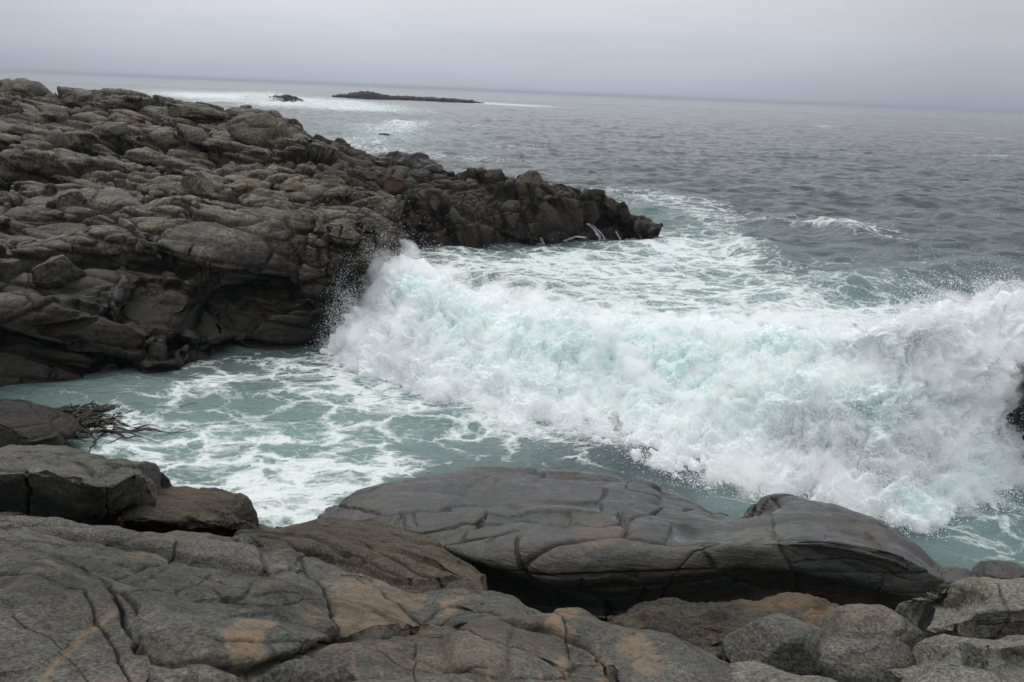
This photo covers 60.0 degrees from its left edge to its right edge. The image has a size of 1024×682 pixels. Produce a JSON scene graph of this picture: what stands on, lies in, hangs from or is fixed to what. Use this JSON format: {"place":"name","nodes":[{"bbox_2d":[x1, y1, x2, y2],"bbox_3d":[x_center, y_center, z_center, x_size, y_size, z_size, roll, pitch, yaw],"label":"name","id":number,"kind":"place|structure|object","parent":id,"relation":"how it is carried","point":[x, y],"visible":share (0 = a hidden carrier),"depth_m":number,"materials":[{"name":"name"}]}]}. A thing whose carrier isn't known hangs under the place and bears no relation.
{"place":"outdoors","nodes":[
{"label":"outdoors","id":0,"kind":"place"},
{"bbox_2d":[0,515,736,681],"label":"bedrock","id":1,"kind":"structure","parent":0,"point":[80,602],"depth_m":4.16,"materials":[{"name":"stone"}]},
{"bbox_2d":[0,511,95,524],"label":"rock","id":2,"kind":"object","parent":1,"relation":"on","point":[7,513],"visible":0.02,"depth_m":6.28,"materials":[{"name":"stone"}]},
{"bbox_2d":[0,444,171,525],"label":"rock","id":3,"kind":"object","parent":1,"relation":"on","point":[74,484],"visible":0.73,"depth_m":6.73,"materials":[{"name":"stone"}]},
{"bbox_2d":[159,530,196,539],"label":"rock","id":4,"kind":"object","parent":1,"relation":"on","point":[175,532],"visible":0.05,"depth_m":6.09,"materials":[{"name":"stone"}]},
{"bbox_2d":[116,486,258,536],"bbox_3d":[-3.003,2.988,8.712,1.471,4.244,2.912,2,16,0],"label":"rock","id":5,"kind":"object","parent":1,"relation":"on","point":[218,511],"visible":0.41,"depth_m":7.42,"materials":[{"name":"brown stone"}]},
{"bbox_2d":[229,533,263,546],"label":"stone","id":6,"kind":"object","parent":1,"relation":"on","point":[251,539],"visible":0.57,"depth_m":6.07,"materials":[{"name":"stone"}]},
{"bbox_2d":[233,518,487,593],"bbox_3d":[-1.422,2.751,8.491,2.480,3.498,4.254,2,16,0],"label":"rock","id":7,"kind":"object","parent":1,"relation":"on","point":[395,555],"visible":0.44,"depth_m":6.93,"materials":[{"name":"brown stone"}]},
{"bbox_2d":[593,615,729,662],"bbox_3d":[0.889,2.317,5.512,0.998,1.626,1.928,2,16,0],"label":"rock","id":8,"kind":"object","parent":1,"relation":"on","point":[717,652],"visible":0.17,"depth_m":5.50,"materials":[{"name":"brown stone"}]},
{"bbox_2d":[597,592,840,676],"bbox_3d":[1.527,2.703,6.867,1.945,2.447,2.208,2,16,0],"label":"rock","id":9,"kind":"object","parent":1,"relation":"on","point":[709,622],"visible":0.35,"depth_m":6.28,"materials":[{"name":"brown stone"}]},
{"bbox_2d":[895,577,1023,639],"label":"boulder","id":10,"kind":"object","parent":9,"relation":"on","point":[989,608],"visible":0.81,"depth_m":5.28,"materials":[{"name":"stone"}]},
{"bbox_2d":[816,604,926,649],"bbox_3d":[2.292,1.916,5.576,0.735,0.429,0.537,2,16,0],"label":"boulder","id":11,"kind":"object","parent":10,"relation":"on","point":[867,621],"visible":0.44,"depth_m":5.50,"materials":[{"name":"stone"}]},
{"bbox_2d":[887,634,1023,681],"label":"boulder","id":12,"kind":"object","parent":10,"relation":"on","point":[944,658],"visible":0.95,"depth_m":4.28,"materials":[{"name":"stone"}]},
{"bbox_2d":[730,661,836,681],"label":"rock","id":13,"kind":"object","parent":1,"relation":"on","point":[752,671],"visible":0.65,"depth_m":4.25,"materials":[{"name":"stone"}]},
{"bbox_2d":[723,613,824,675],"bbox_3d":[1.516,1.739,5.051,0.604,0.310,0.522,2,16,0],"label":"boulder","id":14,"kind":"object","parent":13,"relation":"on","point":[785,643],"visible":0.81,"depth_m":4.93,"materials":[{"name":"stone"}]},
{"bbox_2d":[818,636,916,681],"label":"boulder","id":15,"kind":"object","parent":13,"relation":"on","point":[843,659],"visible":0.88,"depth_m":4.43,"materials":[{"name":"stone"}]},
{"bbox_2d":[0,71,1023,570],"bbox_3d":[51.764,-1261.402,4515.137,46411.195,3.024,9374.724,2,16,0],"label":"sea","id":16,"kind":"structure","parent":0,"point":[728,195],"depth_m":50.57,"materials":[{"name":"liquid"}]},
{"bbox_2d":[0,398,80,447],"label":"rock","id":17,"kind":"object","parent":16,"relation":"in","point":[24,422],"visible":0.79,"depth_m":21.01,"materials":[{"name":"grey stone"}]},
{"bbox_2d":[54,400,193,452],"bbox_3d":[-10.623,2.137,23.640,4.698,0.272,4.718,9,17,23],"label":"kelp","id":18,"kind":"object","parent":16,"relation":"on","point":[82,414],"visible":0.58,"depth_m":23.28,"materials":[{"name":"black plant"}]},
{"bbox_2d":[0,78,410,386],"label":"headland","id":19,"kind":"structure","parent":16,"relation":"in","point":[184,277],"depth_m":31.59,"materials":[{"name":"grey stone"}]},
{"bbox_2d":[0,258,22,282],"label":"boulder","id":20,"kind":"object","parent":19,"relation":"on","point":[10,268],"visible":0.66,"depth_m":27.70,"materials":[{"name":"grey stone"}]},
{"bbox_2d":[0,80,52,97],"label":"boulder","id":21,"kind":"object","parent":19,"relation":"on","point":[24,88],"visible":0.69,"depth_m":68.71,"materials":[{"name":"grey stone"}]},
{"bbox_2d":[31,254,86,288],"bbox_3d":[-14.410,-2.187,28.102,1.668,1.091,1.066,2,16,0],"label":"boulder","id":22,"kind":"object","parent":19,"relation":"on","point":[62,270],"visible":0.94,"depth_m":27.72,"materials":[{"name":"grey stone"}]},
{"bbox_2d":[46,189,86,207],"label":"boulder","id":23,"kind":"object","parent":19,"relation":"on","point":[72,197],"visible":0.79,"depth_m":36.93,"materials":[{"name":"grey stone"}]},
{"bbox_2d":[62,91,105,105],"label":"boulder","id":24,"kind":"object","parent":19,"relation":"on","point":[76,98],"visible":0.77,"depth_m":66.34,"materials":[{"name":"grey stone"}]},
{"bbox_2d":[94,239,120,255],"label":"boulder","id":25,"kind":"object","parent":19,"relation":"on","point":[103,247],"visible":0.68,"depth_m":29.29,"materials":[{"name":"grey stone"}]},
{"bbox_2d":[105,122,128,135],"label":"boulder","id":26,"kind":"object","parent":19,"relation":"on","point":[117,128],"visible":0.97,"depth_m":52.43,"materials":[{"name":"stone"}]},
{"bbox_2d":[123,147,168,166],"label":"boulder","id":27,"kind":"object","parent":19,"relation":"on","point":[144,156],"visible":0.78,"depth_m":49.59,"materials":[{"name":"grey stone"}]},
{"bbox_2d":[166,102,226,119],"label":"boulder","id":28,"kind":"object","parent":19,"relation":"on","point":[192,111],"visible":0.93,"depth_m":63.17,"materials":[{"name":"grey stone"}]},
{"bbox_2d":[181,170,217,198],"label":"boulder","id":29,"kind":"object","parent":19,"relation":"on","point":[196,183],"visible":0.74,"depth_m":37.88,"materials":[{"name":"grey stone"}]},
{"bbox_2d":[227,178,270,193],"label":"boulder","id":30,"kind":"object","parent":19,"relation":"on","point":[244,186],"visible":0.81,"depth_m":36.39,"materials":[{"name":"beige stone"}]},
{"bbox_2d":[284,181,305,191],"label":"boulder","id":31,"kind":"object","parent":19,"relation":"on","point":[297,186],"visible":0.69,"depth_m":36.06,"materials":[{"name":"beige stone"}]},
{"bbox_2d":[298,204,412,333],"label":"cliff block","id":32,"kind":"structure","parent":19,"relation":"on","point":[334,237],"depth_m":30.93,"materials":[{"name":"grey stone"}]},
{"bbox_2d":[269,94,302,101],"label":"skerry","id":33,"kind":"structure","parent":16,"relation":"in","point":[286,98],"depth_m":399.09,"materials":[{"name":"grey stone"}]},
{"bbox_2d":[191,89,438,133],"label":"surf spray","id":34,"kind":"object","parent":16,"relation":"on","point":[266,97],"visible":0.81,"depth_m":375.17,"materials":[{"name":"white liquid"}]},
{"bbox_2d":[331,91,482,102],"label":"skerry","id":35,"kind":"structure","parent":16,"relation":"in","point":[365,95],"depth_m":585.72,"materials":[{"name":"grey stone"}]},
{"bbox_2d":[242,136,663,247],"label":"promontory","id":36,"kind":"structure","parent":16,"relation":"in","point":[471,207],"depth_m":53.67,"materials":[{"name":"grey stone"}]},
{"bbox_2d":[226,110,290,148],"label":"boulder","id":37,"kind":"object","parent":36,"relation":"on","point":[260,129],"visible":0.67,"depth_m":52.15,"materials":[{"name":"grey stone"}]},
{"bbox_2d":[382,175,406,194],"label":"boulder","id":38,"kind":"object","parent":36,"relation":"on","point":[392,185],"visible":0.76,"depth_m":50.79,"materials":[{"name":"stone"}]},
{"bbox_2d":[375,150,454,176],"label":"boulder","id":39,"kind":"object","parent":36,"relation":"on","point":[418,160],"visible":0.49,"depth_m":58.36,"materials":[{"name":"stone"}]},
{"bbox_2d":[484,169,505,183],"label":"boulder","id":40,"kind":"object","parent":36,"relation":"on","point":[494,176],"visible":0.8,"depth_m":55.78,"materials":[{"name":"grey stone"}]},
{"bbox_2d":[519,170,542,186],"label":"boulder","id":41,"kind":"object","parent":36,"relation":"on","point":[528,177],"visible":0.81,"depth_m":54.03,"materials":[{"name":"grey stone"}]},
{"bbox_2d":[527,223,641,246],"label":"runoff","id":42,"kind":"structure","parent":36,"relation":"on","point":[599,237],"depth_m":55.92,"materials":[{"name":"white liquid"}]},
{"bbox_2d":[633,219,648,234],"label":"boulder","id":43,"kind":"object","parent":36,"relation":"on","point":[635,227],"visible":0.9,"depth_m":55.30,"materials":[{"name":"grey stone"}]},
{"bbox_2d":[317,466,942,617],"bbox_3d":[1.178,4.693,13.089,7.553,8.285,8.215,2,16,0],"label":"boulder","id":44,"kind":"object","parent":16,"relation":"in","point":[552,541],"visible":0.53,"depth_m":9.00,"materials":[{"name":"stone"}]},
{"bbox_2d":[935,566,969,592],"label":"rock","id":45,"kind":"object","parent":44,"relation":"on","point":[949,575],"visible":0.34,"depth_m":8.22,"materials":[{"name":"stone"}]},
{"bbox_2d":[968,560,1023,578],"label":"rock","id":46,"kind":"object","parent":44,"relation":"on","point":[999,569],"visible":0.3,"depth_m":7.62,"materials":[{"name":"stone"}]},
{"bbox_2d":[319,254,1023,533],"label":"breaking wave","id":47,"kind":"object","parent":16,"relation":"on","point":[829,372],"visible":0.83,"depth_m":23.03,"materials":[{"name":"liquid"}]},
{"bbox_2d":[305,191,1023,540],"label":"spray","id":48,"kind":"object","parent":47,"relation":"on","point":[723,373],"visible":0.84,"depth_m":22.94,"materials":[{"name":"white liquid"}]},
{"bbox_2d":[1005,362,1023,463],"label":"rock","id":49,"kind":"object","parent":16,"relation":"in","point":[1015,417],"visible":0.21,"depth_m":21.69,"materials":[{"name":"stone"}]},
{"bbox_2d":[0,0,1023,112],"label":"sky","id":50,"kind":"structure","parent":0,"point":[964,55],"materials":[{"name":"grey"}]}
]}

